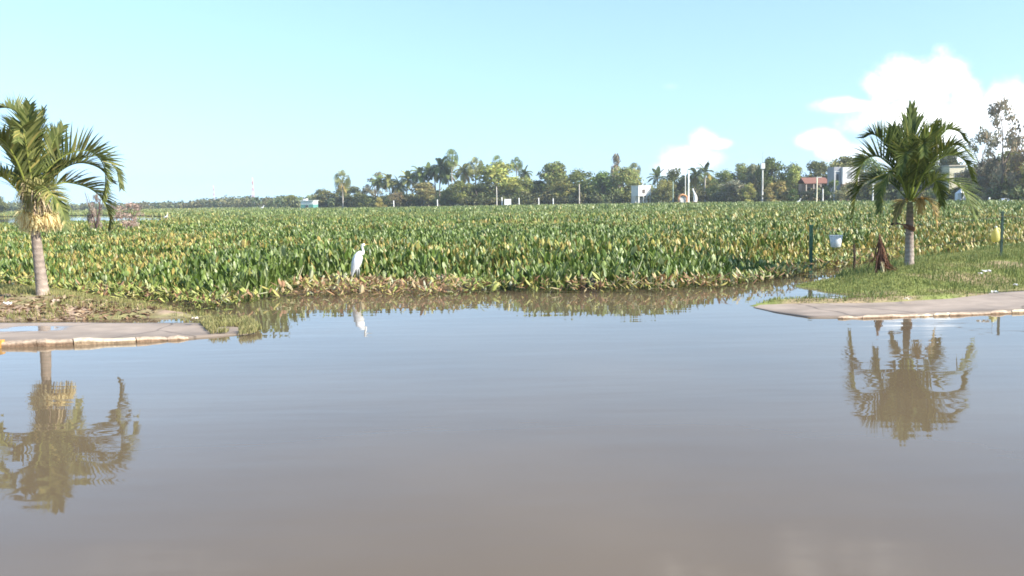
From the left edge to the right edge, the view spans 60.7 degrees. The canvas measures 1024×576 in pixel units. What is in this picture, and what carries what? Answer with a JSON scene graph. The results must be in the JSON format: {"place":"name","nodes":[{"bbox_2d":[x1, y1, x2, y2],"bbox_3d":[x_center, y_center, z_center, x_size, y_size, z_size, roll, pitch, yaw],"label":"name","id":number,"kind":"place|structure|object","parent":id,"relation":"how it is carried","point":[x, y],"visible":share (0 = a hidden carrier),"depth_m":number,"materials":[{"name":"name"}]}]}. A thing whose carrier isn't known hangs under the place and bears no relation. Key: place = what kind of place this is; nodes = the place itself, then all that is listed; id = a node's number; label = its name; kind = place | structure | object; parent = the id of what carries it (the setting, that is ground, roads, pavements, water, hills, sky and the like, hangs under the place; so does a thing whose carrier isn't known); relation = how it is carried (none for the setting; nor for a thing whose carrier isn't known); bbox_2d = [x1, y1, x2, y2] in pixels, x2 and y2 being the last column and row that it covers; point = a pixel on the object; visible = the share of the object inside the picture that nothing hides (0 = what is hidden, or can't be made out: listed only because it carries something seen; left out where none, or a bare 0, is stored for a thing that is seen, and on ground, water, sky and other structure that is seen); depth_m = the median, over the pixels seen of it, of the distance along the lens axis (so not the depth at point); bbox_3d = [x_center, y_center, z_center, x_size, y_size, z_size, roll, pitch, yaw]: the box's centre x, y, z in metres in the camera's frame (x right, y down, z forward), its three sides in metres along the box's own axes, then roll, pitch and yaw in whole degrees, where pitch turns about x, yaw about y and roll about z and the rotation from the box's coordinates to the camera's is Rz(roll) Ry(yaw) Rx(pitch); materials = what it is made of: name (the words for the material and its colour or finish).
{"place":"outdoors","nodes":[
{"label":"outdoors","id":0,"kind":"place"},
{"bbox_2d":[0,322,254,340],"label":"pavement","id":1,"kind":"structure","parent":0,"point":[37,331],"depth_m":11.14,"materials":[{"name":"concrete"}]},
{"bbox_2d":[0,282,261,334],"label":"verge","id":2,"kind":"structure","parent":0,"point":[160,313],"depth_m":13.00,"materials":[{"name":"green plant"}]},
{"bbox_2d":[0,92,126,295],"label":"palm tree","id":3,"kind":"object","parent":2,"relation":"on","point":[33,174],"visible":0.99,"depth_m":13.71,"materials":[{"name":"plant"}]},
{"bbox_2d":[0,292,174,321],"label":"leaf litter","id":4,"kind":"object","parent":2,"relation":"on","point":[80,310],"visible":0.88,"depth_m":13.10,"materials":[{"name":"brown plant"}]},
{"bbox_2d":[0,215,1023,575],"bbox_3d":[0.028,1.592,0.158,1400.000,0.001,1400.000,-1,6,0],"label":"water","id":5,"kind":"structure","parent":0,"point":[692,431],"depth_m":5.86,"materials":[{"name":"brown liquid"}]},
{"bbox_2d":[85,193,102,228],"bbox_3d":[-23.703,-4.187,49.782,0.957,2.614,0.880,4,7,41],"label":"shrub","id":6,"kind":"object","parent":5,"relation":"in","point":[93,213],"visible":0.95,"depth_m":49.70,"materials":[{"name":"brown plant"}]},
{"bbox_2d":[1,335,187,347],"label":"kerb","id":7,"kind":"structure","parent":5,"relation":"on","point":[48,342],"depth_m":10.32,"materials":[{"name":"concrete"}]},
{"bbox_2d":[112,201,143,228],"bbox_3d":[-24.061,-4.406,54.810,1.870,2.079,1.772,-3,6,-19],"label":"shrub","id":8,"kind":"object","parent":5,"relation":"on","point":[129,215],"visible":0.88,"depth_m":54.62,"materials":[{"name":"brown plant"}]},
{"bbox_2d":[333,169,350,207],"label":"palm tree","id":9,"kind":"object","parent":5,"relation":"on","point":[342,185],"visible":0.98,"depth_m":261.28,"materials":[{"name":"green plant"}]},
{"bbox_2d":[0,199,1023,309],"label":"water hyacinth","id":10,"kind":"object","parent":5,"relation":"on","point":[212,256],"visible":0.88,"depth_m":23.07,"materials":[{"name":"green plant"}]},
{"bbox_2d":[351,244,367,288],"bbox_3d":[-2.802,-0.384,16.110,0.348,0.866,0.210,1,6,23],"label":"egret","id":11,"kind":"object","parent":10,"relation":"on","point":[356,261],"visible":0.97,"depth_m":16.08,"materials":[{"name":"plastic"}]},
{"bbox_2d":[809,225,813,271],"bbox_3d":[6.261,-0.676,18.334,0.080,1.299,0.067,-1,6,0],"label":"fence post","id":12,"kind":"object","parent":5,"relation":"in","point":[810,244],"visible":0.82,"depth_m":18.30,"materials":[{"name":"metal"}]},
{"bbox_2d":[822,216,1023,249],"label":"fence wire","id":13,"kind":"object","parent":12,"relation":"attached to","point":[928,224],"visible":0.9,"depth_m":17.43,"materials":[{"name":"metal"}]},
{"bbox_2d":[829,229,842,246],"bbox_3d":[6.701,-1.034,18.091,0.277,0.376,0.280,-1,6,0],"label":"bucket","id":14,"kind":"object","parent":13,"relation":"hanging from","point":[835,240],"visible":1,"depth_m":18.00,"materials":[{"name":"plastic"}]},
{"bbox_2d":[991,226,999,241],"bbox_3d":[9.395,-1.129,16.987,0.158,0.479,0.158,5,8,45],"label":"jug","id":15,"kind":"object","parent":13,"relation":"hanging from","point":[995,235],"visible":1,"depth_m":16.95,"materials":[{"name":"plastic"}]},
{"bbox_2d":[838,309,1023,318],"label":"kerb","id":16,"kind":"structure","parent":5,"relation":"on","point":[935,314],"depth_m":11.47,"materials":[{"name":"concrete"}]},
{"bbox_2d":[0,0,1023,204],"label":"sky","id":17,"kind":"structure","parent":0,"point":[195,96],"materials":[{"name":"blue"}]},
{"bbox_2d":[103,199,1023,208],"bbox_3d":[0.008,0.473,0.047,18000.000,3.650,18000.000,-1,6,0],"label":"ground","id":18,"kind":"structure","parent":0,"point":[545,203],"depth_m":271.88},
{"bbox_2d":[0,196,8,212],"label":"tree","id":19,"kind":"object","parent":18,"relation":"on","point":[4,206],"visible":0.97,"depth_m":293.51,"materials":[{"name":"green plant"}]},
{"bbox_2d":[6,193,341,210],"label":"treeline","id":20,"kind":"object","parent":18,"relation":"on","point":[252,201],"visible":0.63,"depth_m":402.18,"materials":[{"name":"green plant"}]},
{"bbox_2d":[282,194,296,205],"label":"tree","id":21,"kind":"object","parent":18,"relation":"on","point":[289,197],"visible":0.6,"depth_m":318.41,"materials":[{"name":"green plant"}]},
{"bbox_2d":[299,199,318,207],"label":"building","id":22,"kind":"structure","parent":18,"relation":"on","point":[305,203],"depth_m":275.58,"materials":[{"name":"concrete"}]},
{"bbox_2d":[311,188,338,206],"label":"tree","id":23,"kind":"object","parent":18,"relation":"on","point":[319,192],"visible":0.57,"depth_m":290.88,"materials":[{"name":"green plant"}]},
{"bbox_2d":[333,186,364,206],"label":"tree","id":24,"kind":"object","parent":18,"relation":"on","point":[352,190],"visible":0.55,"depth_m":278.70,"materials":[{"name":"green plant"}]},
{"bbox_2d":[356,194,373,207],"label":"shrub","id":25,"kind":"object","parent":18,"relation":"on","point":[364,197],"visible":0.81,"depth_m":248.78,"materials":[{"name":"green plant"}]},
{"bbox_2d":[361,171,388,196],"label":"tree","id":26,"kind":"object","parent":18,"relation":"on","point":[367,189],"visible":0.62,"depth_m":256.65,"materials":[{"name":"green plant"}]},
{"bbox_2d":[370,175,386,195],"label":"palm tree","id":27,"kind":"object","parent":18,"relation":"on","point":[375,182],"visible":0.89,"depth_m":249.31,"materials":[{"name":"green plant"}]},
{"bbox_2d":[374,197,386,206],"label":"shrub","id":28,"kind":"object","parent":18,"relation":"on","point":[378,200],"visible":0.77,"depth_m":239.24,"materials":[{"name":"yellow plant"}]},
{"bbox_2d":[379,173,397,206],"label":"palm tree","id":29,"kind":"object","parent":18,"relation":"on","point":[388,179],"visible":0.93,"depth_m":247.73,"materials":[{"name":"green plant"}]},
{"bbox_2d":[388,177,406,206],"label":"palm tree","id":30,"kind":"object","parent":18,"relation":"on","point":[398,187],"visible":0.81,"depth_m":247.05,"materials":[{"name":"green plant"}]},
{"bbox_2d":[387,192,409,206],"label":"tree","id":31,"kind":"object","parent":18,"relation":"on","point":[396,196],"visible":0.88,"depth_m":242.84,"materials":[{"name":"green plant"}]},
{"bbox_2d":[397,170,417,205],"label":"palm tree","id":32,"kind":"object","parent":18,"relation":"on","point":[406,181],"visible":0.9,"depth_m":245.92,"materials":[{"name":"green plant"}]},
{"bbox_2d":[408,166,429,205],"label":"palm tree","id":33,"kind":"object","parent":18,"relation":"on","point":[417,173],"visible":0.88,"depth_m":244.37,"materials":[{"name":"green plant"}]},
{"bbox_2d":[405,181,436,205],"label":"tree","id":34,"kind":"object","parent":18,"relation":"on","point":[425,189],"visible":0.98,"depth_m":241.58,"materials":[{"name":"green plant"}]},
{"bbox_2d":[420,162,433,205],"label":"palm tree","id":35,"kind":"object","parent":18,"relation":"on","point":[427,168],"visible":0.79,"depth_m":244.08,"materials":[{"name":"green plant"}]},
{"bbox_2d":[430,158,452,205],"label":"palm tree","id":36,"kind":"object","parent":18,"relation":"on","point":[436,168],"visible":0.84,"depth_m":241.87,"materials":[{"name":"green plant"}]},
{"bbox_2d":[438,190,455,205],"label":"tree","id":37,"kind":"object","parent":18,"relation":"on","point":[443,201],"visible":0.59,"depth_m":238.36,"materials":[{"name":"green plant"}]},
{"bbox_2d":[437,167,457,205],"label":"palm tree","id":38,"kind":"object","parent":18,"relation":"on","point":[445,180],"visible":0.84,"depth_m":242.06,"materials":[{"name":"green plant"}]},
{"bbox_2d":[443,149,458,205],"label":"palm tree","id":39,"kind":"object","parent":18,"relation":"on","point":[450,163],"visible":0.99,"depth_m":239.62,"materials":[{"name":"green plant"}]},
{"bbox_2d":[443,180,474,205],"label":"tree","id":40,"kind":"object","parent":18,"relation":"on","point":[455,188],"visible":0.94,"depth_m":235.64,"materials":[{"name":"green plant"}]},
{"bbox_2d":[453,163,473,205],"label":"palm tree","id":41,"kind":"object","parent":18,"relation":"on","point":[463,172],"visible":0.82,"depth_m":244.74,"materials":[{"name":"green plant"}]},
{"bbox_2d":[466,156,482,205],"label":"palm tree","id":42,"kind":"object","parent":18,"relation":"on","point":[471,168],"visible":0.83,"depth_m":242.33,"materials":[{"name":"green plant"}]},
{"bbox_2d":[464,182,491,205],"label":"tree","id":43,"kind":"object","parent":18,"relation":"on","point":[481,187],"visible":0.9,"depth_m":236.49,"materials":[{"name":"green plant"}]},
{"bbox_2d":[468,162,525,204],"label":"tree","id":44,"kind":"object","parent":18,"relation":"on","point":[495,173],"visible":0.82,"depth_m":239.01,"materials":[{"name":"green plant"}]},
{"bbox_2d":[511,156,522,204],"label":"palm tree","id":45,"kind":"object","parent":18,"relation":"on","point":[517,166],"visible":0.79,"depth_m":248.14,"materials":[{"name":"green plant"}]},
{"bbox_2d":[509,177,539,204],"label":"tree","id":46,"kind":"object","parent":18,"relation":"on","point":[527,183],"visible":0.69,"depth_m":238.34,"materials":[{"name":"green plant"}]},
{"bbox_2d":[518,165,532,180],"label":"palm tree","id":47,"kind":"object","parent":18,"relation":"on","point":[524,174],"visible":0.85,"depth_m":243.88,"materials":[{"name":"green plant"}]},
{"bbox_2d":[530,180,548,203],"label":"tree","id":48,"kind":"object","parent":18,"relation":"on","point":[538,182],"visible":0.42,"depth_m":240.83,"materials":[{"name":"green plant"}]},
{"bbox_2d":[534,161,567,203],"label":"tree","id":49,"kind":"object","parent":18,"relation":"on","point":[554,172],"visible":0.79,"depth_m":236.59,"materials":[{"name":"green plant"}]},
{"bbox_2d":[550,179,576,203],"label":"tree","id":50,"kind":"object","parent":18,"relation":"on","point":[564,186],"visible":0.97,"depth_m":230.88,"materials":[{"name":"green plant"}]},
{"bbox_2d":[565,168,604,203],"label":"tree","id":51,"kind":"object","parent":18,"relation":"on","point":[577,175],"visible":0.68,"depth_m":230.91,"materials":[{"name":"green plant"}]},
{"bbox_2d":[588,170,617,202],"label":"tree","id":52,"kind":"object","parent":18,"relation":"on","point":[600,177],"visible":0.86,"depth_m":227.86,"materials":[{"name":"green plant"}]},
{"bbox_2d":[610,153,620,202],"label":"tree","id":53,"kind":"object","parent":18,"relation":"on","point":[615,157],"visible":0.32,"depth_m":235.26,"materials":[{"name":"green plant"}]},
{"bbox_2d":[603,166,643,200],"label":"tree","id":54,"kind":"object","parent":18,"relation":"on","point":[627,176],"visible":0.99,"depth_m":225.55,"materials":[{"name":"green plant"}]},
{"bbox_2d":[630,163,640,177],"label":"palm tree","id":55,"kind":"object","parent":18,"relation":"on","point":[637,170],"visible":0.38,"depth_m":241.30,"materials":[{"name":"green plant"}]},
{"bbox_2d":[631,180,651,202],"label":"building","id":56,"kind":"structure","parent":18,"relation":"on","point":[638,191],"depth_m":220.14,"materials":[{"name":"concrete"}]},
{"bbox_2d":[646,166,664,184],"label":"palm tree","id":57,"kind":"object","parent":18,"relation":"on","point":[657,172],"visible":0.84,"depth_m":229.68,"materials":[{"name":"green plant"}]},
{"bbox_2d":[654,179,675,201],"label":"tree","id":58,"kind":"object","parent":18,"relation":"on","point":[665,186],"visible":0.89,"depth_m":218.76,"materials":[{"name":"green plant"}]},
{"bbox_2d":[660,168,690,202],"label":"tree","id":59,"kind":"object","parent":18,"relation":"on","point":[672,176],"visible":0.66,"depth_m":222.73,"materials":[{"name":"green plant"}]},
{"bbox_2d":[678,194,687,202],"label":"garden arch","id":60,"kind":"structure","parent":18,"relation":"on","point":[682,199],"depth_m":214.91,"materials":[{"name":"white"}]},
{"bbox_2d":[344,161,1023,206],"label":"woodland","id":61,"kind":"object","parent":18,"relation":"on","point":[652,186],"visible":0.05,"depth_m":237.23,"materials":[{"name":"green plant"}]},
{"bbox_2d":[345,185,1023,206],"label":"undergrowth","id":62,"kind":"object","parent":18,"relation":"on","point":[1016,193],"visible":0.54,"depth_m":221.14,"materials":[{"name":"green plant"}]},
{"bbox_2d":[686,168,703,192],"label":"palm tree","id":63,"kind":"object","parent":18,"relation":"on","point":[695,181],"visible":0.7,"depth_m":225.01,"materials":[{"name":"green plant"}]},
{"bbox_2d":[695,160,713,201],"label":"palm tree","id":64,"kind":"object","parent":18,"relation":"on","point":[705,170],"visible":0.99,"depth_m":219.61,"materials":[{"name":"green plant"}]},
{"bbox_2d":[700,174,717,201],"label":"tree","id":65,"kind":"object","parent":18,"relation":"on","point":[708,183],"visible":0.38,"depth_m":221.58,"materials":[{"name":"green plant"}]},
{"bbox_2d":[704,168,733,201],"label":"tree","id":66,"kind":"object","parent":18,"relation":"on","point":[725,175],"visible":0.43,"depth_m":214.12,"materials":[{"name":"green plant"}]},
{"bbox_2d":[716,179,752,201],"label":"tree","id":67,"kind":"object","parent":18,"relation":"on","point":[730,185],"visible":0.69,"depth_m":205.72,"materials":[{"name":"green plant"}]},
{"bbox_2d":[721,163,747,201],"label":"tree","id":68,"kind":"object","parent":18,"relation":"on","point":[741,169],"visible":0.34,"depth_m":214.75,"materials":[{"name":"green plant"}]},
{"bbox_2d":[741,182,755,201],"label":"shrub","id":69,"kind":"object","parent":18,"relation":"on","point":[750,188],"visible":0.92,"depth_m":197.56,"materials":[{"name":"plant"}]},
{"bbox_2d":[745,164,759,200],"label":"tree","id":70,"kind":"object","parent":18,"relation":"on","point":[751,176],"visible":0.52,"depth_m":209.49,"materials":[{"name":"green plant"}]},
{"bbox_2d":[760,159,764,201],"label":"antenna pole","id":71,"kind":"object","parent":18,"relation":"on","point":[762,165],"visible":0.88,"depth_m":196.97,"materials":[{"name":"metal"}]},
{"bbox_2d":[755,157,786,191],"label":"tree","id":72,"kind":"object","parent":18,"relation":"on","point":[772,168],"visible":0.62,"depth_m":203.52,"materials":[{"name":"green plant"}]},
{"bbox_2d":[761,181,794,201],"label":"shrub","id":73,"kind":"object","parent":18,"relation":"on","point":[777,186],"visible":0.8,"depth_m":189.69,"materials":[{"name":"plant"}]},
{"bbox_2d":[775,161,800,191],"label":"tree","id":74,"kind":"object","parent":18,"relation":"on","point":[788,170],"visible":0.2,"depth_m":202.83,"materials":[{"name":"green plant"}]},
{"bbox_2d":[784,165,802,190],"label":"tree","id":75,"kind":"object","parent":18,"relation":"on","point":[795,173],"visible":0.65,"depth_m":195.30,"materials":[{"name":"green plant"}]},
{"bbox_2d":[786,188,800,200],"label":"shrub","id":76,"kind":"object","parent":18,"relation":"on","point":[790,197],"visible":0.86,"depth_m":185.72,"materials":[{"name":"green plant"}]},
{"bbox_2d":[800,189,821,201],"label":"shrub","id":77,"kind":"object","parent":18,"relation":"on","point":[806,197],"visible":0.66,"depth_m":180.67,"materials":[{"name":"plant"}]},
{"bbox_2d":[797,177,826,197],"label":"house","id":78,"kind":"structure","parent":18,"relation":"on","point":[806,184],"depth_m":189.10,"materials":[{"name":"tile"}]},
{"bbox_2d":[806,160,827,177],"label":"tree","id":79,"kind":"object","parent":18,"relation":"on","point":[813,166],"visible":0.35,"depth_m":202.39,"materials":[{"name":"green plant"}]},
{"bbox_2d":[823,179,839,200],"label":"shrub","id":80,"kind":"object","parent":18,"relation":"on","point":[827,188],"visible":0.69,"depth_m":173.93,"materials":[{"name":"green plant"}]},
{"bbox_2d":[827,167,858,200],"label":"house","id":81,"kind":"structure","parent":18,"relation":"on","point":[842,176],"depth_m":176.89,"materials":[{"name":"paint"}]},
{"bbox_2d":[828,156,863,171],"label":"tree","id":82,"kind":"object","parent":18,"relation":"on","point":[838,163],"visible":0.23,"depth_m":192.20,"materials":[{"name":"green plant"}]},
{"bbox_2d":[833,182,860,200],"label":"shrub","id":83,"kind":"object","parent":18,"relation":"on","point":[840,193],"visible":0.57,"depth_m":168.96,"materials":[{"name":"green plant"}]},
{"bbox_2d":[856,183,875,200],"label":"shrub","id":84,"kind":"object","parent":18,"relation":"on","point":[863,187],"visible":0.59,"depth_m":164.59,"materials":[{"name":"green plant"}]},
{"bbox_2d":[852,151,883,186],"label":"tree","id":85,"kind":"object","parent":18,"relation":"on","point":[868,163],"visible":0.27,"depth_m":184.20,"materials":[{"name":"green plant"}]},
{"bbox_2d":[876,176,897,200],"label":"tree","id":86,"kind":"object","parent":18,"relation":"on","point":[889,185],"visible":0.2,"depth_m":165.38,"materials":[{"name":"green plant"}]},
{"bbox_2d":[914,165,945,191],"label":"tree","id":87,"kind":"object","parent":18,"relation":"on","point":[930,186],"visible":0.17,"depth_m":156.19,"materials":[{"name":"green plant"}]},
{"bbox_2d":[938,142,963,165],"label":"tree","id":88,"kind":"object","parent":18,"relation":"on","point":[949,160],"visible":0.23,"depth_m":166.66,"materials":[{"name":"green plant"}]},
{"bbox_2d":[940,165,966,199],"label":"house","id":89,"kind":"structure","parent":18,"relation":"on","point":[955,169],"depth_m":152.87,"materials":[{"name":"paint"}]},
{"bbox_2d":[955,189,968,199],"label":"tent","id":90,"kind":"object","parent":18,"relation":"on","point":[958,194],"visible":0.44,"depth_m":139.07,"materials":[{"name":"fabric"}]},
{"bbox_2d":[954,167,989,197],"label":"tree","id":91,"kind":"object","parent":18,"relation":"on","point":[967,176],"visible":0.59,"depth_m":142.69,"materials":[{"name":"green plant"}]},
{"bbox_2d":[968,125,995,198],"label":"tree","id":92,"kind":"object","parent":18,"relation":"on","point":[987,169],"visible":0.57,"depth_m":142.17,"materials":[{"name":"green plant"}]},
{"bbox_2d":[976,187,998,200],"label":"shrub","id":93,"kind":"object","parent":18,"relation":"on","point":[984,197],"visible":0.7,"depth_m":134.12,"materials":[{"name":"plant"}]},
{"bbox_2d":[977,157,998,199],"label":"tree","id":94,"kind":"object","parent":18,"relation":"on","point":[984,170],"visible":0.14,"depth_m":142.80,"materials":[{"name":"green plant"}]},
{"bbox_2d":[977,94,1023,191],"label":"tree","id":95,"kind":"object","parent":18,"relation":"on","point":[1010,145],"visible":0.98,"depth_m":132.73,"materials":[{"name":"green plant"}]},
{"bbox_2d":[994,181,1015,199],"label":"shrub","id":96,"kind":"object","parent":18,"relation":"on","point":[1004,186],"visible":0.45,"depth_m":133.20,"materials":[{"name":"green plant"}]},
{"bbox_2d":[988,149,1023,186],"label":"tree","id":97,"kind":"object","parent":18,"relation":"on","point":[1009,159],"visible":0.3,"depth_m":137.66,"materials":[{"name":"green plant"}]},
{"bbox_2d":[1012,124,1023,184],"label":"tree","id":98,"kind":"object","parent":18,"relation":"on","point":[1020,158],"visible":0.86,"depth_m":131.49,"materials":[{"name":"green plant"}]},
{"bbox_2d":[751,241,1023,305],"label":"verge","id":99,"kind":"structure","parent":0,"point":[868,300],"depth_m":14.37,"materials":[{"name":"green plant"}]},
{"bbox_2d":[867,234,895,272],"bbox_3d":[6.623,-0.544,15.437,0.729,0.864,0.334,-1,6,0],"label":"dry palm frond","id":100,"kind":"object","parent":99,"relation":"on","point":[882,261],"visible":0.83,"depth_m":15.45,"materials":[{"name":"brown plant"}]},
{"bbox_2d":[843,99,985,265],"bbox_3d":[7.590,-1.986,16.599,2.575,3.225,2.431,-1,6,0],"label":"palm tree","id":101,"kind":"object","parent":99,"relation":"on","point":[913,154],"visible":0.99,"depth_m":16.54,"materials":[{"name":"green plant"}]},
{"bbox_2d":[1000,212,1004,255],"bbox_3d":[9.522,-0.893,17.012,0.048,1.174,0.040,-1,6,0],"label":"fence post","id":102,"kind":"object","parent":99,"relation":"on","point":[1001,233],"visible":0.82,"depth_m":16.98,"materials":[{"name":"metal"}]},
{"bbox_2d":[753,291,1023,317],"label":"pavement","id":103,"kind":"structure","parent":0,"point":[1006,301],"depth_m":12.33,"materials":[{"name":"concrete"}]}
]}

